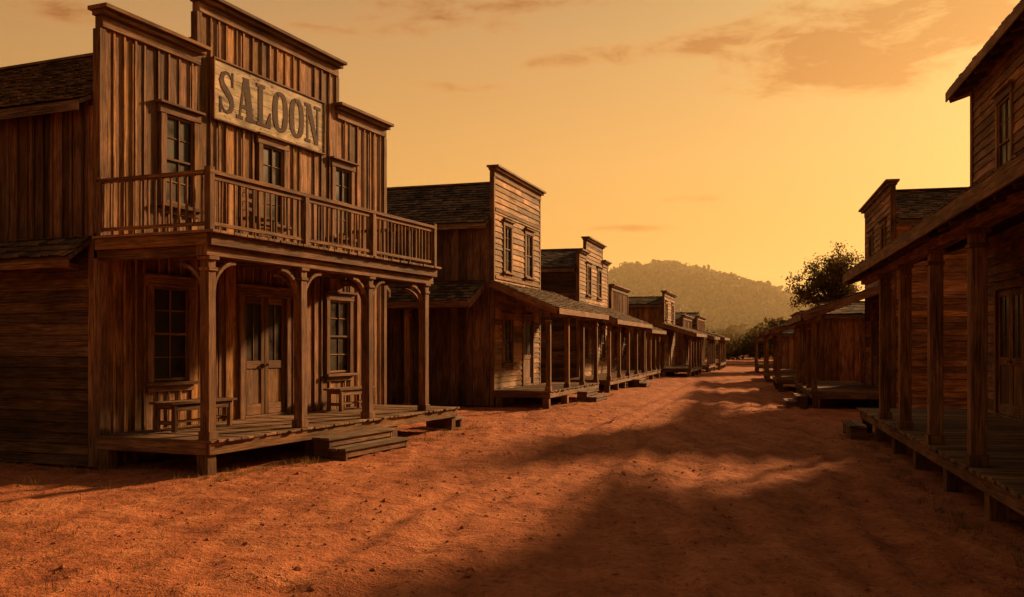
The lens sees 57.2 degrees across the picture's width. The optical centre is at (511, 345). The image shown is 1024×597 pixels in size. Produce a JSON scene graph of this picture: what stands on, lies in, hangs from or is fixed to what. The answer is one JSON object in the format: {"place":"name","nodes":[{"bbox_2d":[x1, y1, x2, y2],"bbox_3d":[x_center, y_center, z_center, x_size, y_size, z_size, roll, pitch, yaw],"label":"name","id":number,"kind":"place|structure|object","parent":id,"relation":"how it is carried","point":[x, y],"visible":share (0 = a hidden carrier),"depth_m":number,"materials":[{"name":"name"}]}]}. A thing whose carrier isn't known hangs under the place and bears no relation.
{"place":"outdoors","nodes":[
{"label":"outdoors","id":0,"kind":"place"},
{"bbox_2d":[0,0,1019,300],"label":"sky","id":1,"kind":"structure","parent":0,"point":[744,138],"materials":[{"name":"orange"}]},
{"bbox_2d":[0,355,1023,596],"bbox_3d":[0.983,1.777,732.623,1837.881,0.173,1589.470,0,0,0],"label":"ground","id":2,"kind":"structure","parent":0,"point":[741,383],"depth_m":9.71,"materials":[{"name":"orange soil"}]},
{"bbox_2d":[0,98,96,466],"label":"side walls","id":3,"kind":"structure","parent":2,"relation":"on","point":[43,317],"depth_m":13.89,"materials":[{"name":"brown wood"}]},
{"bbox_2d":[0,37,390,292],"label":"shingle roof","id":4,"kind":"structure","parent":3,"relation":"on","point":[58,85],"depth_m":14.03,"materials":[{"name":"brown wood"}]},
{"bbox_2d":[0,0,461,474],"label":"trim doors and posts","id":5,"kind":"structure","parent":2,"relation":"on","point":[264,386],"depth_m":14.79,"materials":[{"name":"brown wood"}]},
{"bbox_2d":[154,117,347,378],"bbox_3d":[-6.105,-1.530,16.016,8.224,4.160,3.391,0,0,-30],"label":"window glass","id":6,"kind":"object","parent":5,"relation":"in","point":[161,349],"visible":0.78,"depth_m":15.16,"materials":[{"name":"black glass"}]},
{"bbox_2d":[97,14,382,464],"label":"front wall","id":7,"kind":"structure","parent":2,"relation":"on","point":[141,78],"depth_m":15.70,"materials":[{"name":"brown wood"}]},
{"bbox_2d":[212,56,324,154],"bbox_3d":[-4.336,-4.280,17.064,0.060,1.040,3.240,0,0,23],"label":"saloon sign","id":8,"kind":"object","parent":7,"relation":"attached to","point":[246,99],"visible":1,"depth_m":16.84,"materials":[{"name":"paint"}]},
{"bbox_2d":[92,229,464,451],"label":"porch deck and steps","id":9,"kind":"structure","parent":2,"relation":"on","point":[240,429],"depth_m":14.95,"materials":[{"name":"brown wood"}]},
{"bbox_2d":[149,397,236,431],"bbox_3d":[-4.877,1.054,14.434,0.441,0.442,1.450,0,0,23],"label":"wooden bench","id":10,"kind":"object","parent":9,"relation":"on","point":[174,406],"visible":0.89,"depth_m":13.97,"materials":[{"name":"brown wood"}]},
{"bbox_2d":[237,186,274,238],"bbox_3d":[-4.028,-2.030,14.822,0.422,0.950,0.440,0,0,23],"label":"wooden chair","id":11,"kind":"object","parent":9,"relation":"on","point":[256,216],"visible":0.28,"depth_m":14.80,"materials":[{"name":"brown wood"}]},
{"bbox_2d":[96,165,436,265],"bbox_3d":[-3.707,-1.980,15.999,2.043,0.860,6.602,0,0,23],"label":"balcony railing","id":12,"kind":"object","parent":9,"relation":"on","point":[210,175],"visible":0.89,"depth_m":13.84,"materials":[{"name":"brown wood"}]},
{"bbox_2d":[323,386,374,410],"bbox_3d":[-3.230,1.055,18.704,0.392,0.440,1.300,0,0,23],"label":"wooden bench","id":13,"kind":"object","parent":9,"relation":"on","point":[351,390],"visible":0.76,"depth_m":18.23,"materials":[{"name":"brown wood"}]},
{"bbox_2d":[387,164,608,408],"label":"false front store","id":14,"kind":"structure","parent":2,"relation":"on","point":[489,299],"depth_m":27.50,"materials":[{"name":"brown wood"}]},
{"bbox_2d":[387,164,608,408],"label":"trim doors and posts","id":15,"kind":"structure","parent":14,"relation":"in","point":[497,170],"depth_m":27.72,"materials":[{"name":"brown wood"}]},
{"bbox_2d":[505,228,530,360],"bbox_3d":[0.160,-1.525,29.170,0.018,4.050,2.950,0,0,18],"label":"window glass","id":16,"kind":"structure","parent":14,"relation":"in","point":[526,327],"depth_m":29.89,"materials":[{"name":"black glass"}]},
{"bbox_2d":[0,401,1021,596],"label":"gravel stones","id":17,"kind":"object","parent":2,"relation":"on","point":[310,588],"visible":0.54,"depth_m":10.13,"materials":[{"name":"brown gravel"}]},
{"bbox_2d":[541,236,652,392],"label":"general store","id":18,"kind":"structure","parent":2,"relation":"on","point":[580,275],"depth_m":38.52,"materials":[{"name":"brown wood"}]},
{"bbox_2d":[584,268,603,357],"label":"window glass","id":19,"kind":"structure","parent":18,"relation":"in","point":[585,330],"depth_m":40.02,"materials":[{"name":"black glass"}]},
{"bbox_2d":[570,236,652,392],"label":"trim doors and posts","id":20,"kind":"structure","parent":18,"relation":"in","point":[587,240],"depth_m":39.48,"materials":[{"name":"brown wood"}]},
{"bbox_2d":[608,284,666,381],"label":"feed shop","id":21,"kind":"structure","parent":2,"relation":"on","point":[618,295],"depth_m":47.72,"materials":[{"name":"brown wood"}]},
{"bbox_2d":[614,333,624,355],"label":"window glass","id":22,"kind":"structure","parent":21,"relation":"in","point":[614,333],"depth_m":47.33,"materials":[{"name":"black glass"}]},
{"bbox_2d":[608,284,666,381],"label":"trim doors and posts","id":23,"kind":"structure","parent":21,"relation":"in","point":[612,287],"depth_m":47.95,"materials":[{"name":"brown wood"}]},
{"bbox_2d":[628,305,661,375],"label":"side walls","id":24,"kind":"structure","parent":2,"relation":"on","point":[652,315],"depth_m":54.30,"materials":[{"name":"brown wood"}]},
{"bbox_2d":[628,296,706,336],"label":"shingle roof","id":25,"kind":"structure","parent":24,"relation":"on","point":[647,301],"depth_m":55.00,"materials":[{"name":"brown wood"}]},
{"bbox_2d":[665,296,674,374],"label":"front wall","id":26,"kind":"structure","parent":2,"relation":"on","point":[670,300],"depth_m":57.06,"materials":[{"name":"brown wood"}]},
{"bbox_2d":[666,305,672,350],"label":"window glass","id":27,"kind":"object","parent":26,"relation":"attached to","point":[672,319],"visible":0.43,"depth_m":56.84,"materials":[{"name":"black glass"}]},
{"bbox_2d":[659,290,706,376],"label":"trim doors and posts","id":28,"kind":"structure","parent":2,"relation":"on","point":[695,351],"depth_m":54.00,"materials":[{"name":"brown wood"}]},
{"bbox_2d":[661,366,701,368],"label":"porch deck","id":29,"kind":"structure","parent":28,"relation":"on","point":[678,367],"depth_m":54.32,"materials":[{"name":"brown wood"}]},
{"bbox_2d":[675,312,719,371],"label":"barber shop","id":30,"kind":"structure","parent":2,"relation":"on","point":[683,319],"depth_m":62.28,"materials":[{"name":"brown wood"}]},
{"bbox_2d":[680,315,719,371],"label":"trim doors and posts","id":31,"kind":"structure","parent":30,"relation":"in","point":[710,340],"depth_m":62.92,"materials":[{"name":"brown wood"}]},
{"bbox_2d":[686,312,729,369],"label":"livery stable","id":32,"kind":"structure","parent":2,"relation":"on","point":[698,322],"depth_m":72.08,"materials":[{"name":"brown wood"}]},
{"bbox_2d":[695,316,729,369],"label":"trim doors and posts","id":33,"kind":"structure","parent":32,"relation":"in","point":[722,342],"depth_m":71.21,"materials":[{"name":"brown wood"}]},
{"bbox_2d":[705,322,771,356],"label":"valley trees","id":34,"kind":"object","parent":2,"relation":"on","point":[736,331],"visible":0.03,"depth_m":179.20,"materials":[{"name":"green plant"}]},
{"bbox_2d":[705,317,789,360],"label":"roadside bushes","id":35,"kind":"object","parent":2,"relation":"on","point":[736,348],"visible":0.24,"depth_m":87.56,"materials":[{"name":"green plant"}]},
{"bbox_2d":[750,320,792,372],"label":"wooden cabin","id":36,"kind":"object","parent":2,"relation":"on","point":[787,349],"visible":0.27,"depth_m":59.95,"materials":[{"name":"brown wood"}]},
{"bbox_2d":[750,332,781,372],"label":"trim doors and posts","id":37,"kind":"structure","parent":36,"relation":"in","point":[758,339],"depth_m":60.31,"materials":[{"name":"brown wood"}]},
{"bbox_2d":[757,310,805,381],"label":"store","id":38,"kind":"structure","parent":2,"relation":"on","point":[767,372],"depth_m":47.24,"materials":[{"name":"brown wood"}]},
{"bbox_2d":[757,312,803,381],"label":"trim doors and posts","id":39,"kind":"structure","parent":38,"relation":"in","point":[766,338],"depth_m":45.41,"materials":[{"name":"brown wood"}]},
{"bbox_2d":[765,301,864,391],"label":"workshop shed","id":40,"kind":"structure","parent":2,"relation":"on","point":[840,344],"depth_m":35.37,"materials":[{"name":"brown wood"}]},
{"bbox_2d":[765,305,823,391],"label":"trim doors and posts","id":41,"kind":"structure","parent":40,"relation":"in","point":[776,332],"depth_m":35.85,"materials":[{"name":"brown wood"}]},
{"bbox_2d":[781,240,864,310],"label":"cottonwood tree","id":42,"kind":"object","parent":2,"relation":"on","point":[829,275],"visible":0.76,"depth_m":69.34,"materials":[{"name":"green plant"}]},
{"bbox_2d":[783,179,966,408],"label":"false front shop","id":43,"kind":"structure","parent":2,"relation":"on","point":[889,210],"depth_m":25.71,"materials":[{"name":"brown wood"}]},
{"bbox_2d":[784,179,899,408],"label":"trim doors and posts","id":44,"kind":"structure","parent":43,"relation":"in","point":[806,330],"depth_m":26.32,"materials":[{"name":"brown wood"}]},
{"bbox_2d":[874,228,883,355],"bbox_3d":[11.036,-1.450,28.221,0.018,4.000,3.600,0,0,14],"label":"window glass","id":45,"kind":"structure","parent":43,"relation":"in","point":[883,228],"depth_m":28.92,"materials":[{"name":"black glass"}]},
{"bbox_2d":[841,0,1023,522],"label":"clapboard hotel","id":46,"kind":"structure","parent":2,"relation":"on","point":[978,442],"depth_m":14.37,"materials":[{"name":"brown wood"}]},
{"bbox_2d":[842,0,1023,522],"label":"trim doors and posts","id":47,"kind":"structure","parent":46,"relation":"in","point":[1008,372],"depth_m":12.27,"materials":[{"name":"brown wood"}]},
{"bbox_2d":[1001,99,1021,357],"bbox_3d":[7.713,-1.925,12.170,0.018,4.950,10.241,0,0,14],"label":"window glass","id":48,"kind":"structure","parent":46,"relation":"in","point":[1003,148],"depth_m":16.67,"materials":[{"name":"black glass"}]},
{"bbox_2d":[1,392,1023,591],"bbox_3d":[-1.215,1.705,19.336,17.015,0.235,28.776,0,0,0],"label":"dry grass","id":49,"kind":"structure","parent":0,"point":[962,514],"depth_m":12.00,"materials":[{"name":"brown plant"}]},
{"bbox_2d":[608,269,772,322],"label":"hills","id":50,"kind":"structure","parent":0,"point":[691,299],"depth_m":332.63,"materials":[{"name":"green plant"}]},
{"bbox_2d":[608,259,814,331],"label":"hillside trees","id":51,"kind":"object","parent":50,"relation":"on","point":[683,282],"visible":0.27,"depth_m":330.83,"materials":[{"name":"plant"}]}
]}

